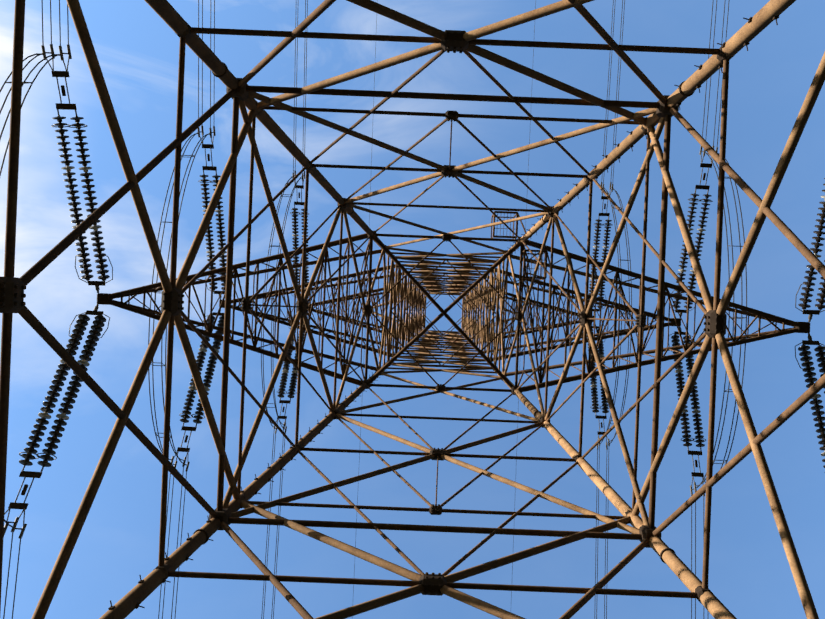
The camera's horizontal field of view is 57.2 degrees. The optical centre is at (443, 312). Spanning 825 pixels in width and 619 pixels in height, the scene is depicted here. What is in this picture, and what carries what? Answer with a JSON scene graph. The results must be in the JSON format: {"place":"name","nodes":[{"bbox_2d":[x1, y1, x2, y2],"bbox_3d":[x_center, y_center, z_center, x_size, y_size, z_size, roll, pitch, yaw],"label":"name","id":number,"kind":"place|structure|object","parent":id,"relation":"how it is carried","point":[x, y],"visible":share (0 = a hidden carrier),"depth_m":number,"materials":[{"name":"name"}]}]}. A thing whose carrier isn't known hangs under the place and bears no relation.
{"place":"outdoors","nodes":[
{"label":"outdoors","id":0,"kind":"place"},
{"bbox_2d":[0,0,824,618],"bbox_3d":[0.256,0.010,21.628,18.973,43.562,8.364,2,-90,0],"label":"tower bracing","id":1,"kind":"object","parent":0,"point":[230,270],"visible":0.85,"depth_m":11.24,"materials":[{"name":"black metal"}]},
{"bbox_2d":[0,15,819,609],"bbox_3d":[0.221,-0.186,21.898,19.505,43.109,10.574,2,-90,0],"label":"tower gussets","id":2,"kind":"object","parent":1,"relation":"attached to","point":[12,295],"visible":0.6,"depth_m":10.59,"materials":[{"name":"black metal"}]},
{"bbox_2d":[19,115,824,467],"bbox_3d":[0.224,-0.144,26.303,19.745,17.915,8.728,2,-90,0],"label":"brown insulators","id":3,"kind":"object","parent":2,"relation":"attached to","point":[99,321],"visible":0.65,"depth_m":19.76,"materials":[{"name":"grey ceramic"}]},
{"bbox_2d":[0,0,824,618],"label":"sky","id":4,"kind":"structure","parent":0,"point":[750,572],"materials":[{"name":"blue"}]},
{"bbox_2d":[4,44,824,538],"bbox_3d":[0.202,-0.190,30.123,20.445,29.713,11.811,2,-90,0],"label":"tower fittings","id":5,"kind":"object","parent":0,"point":[272,298],"visible":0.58,"depth_m":24.12,"materials":[{"name":"black metal"}]}
]}

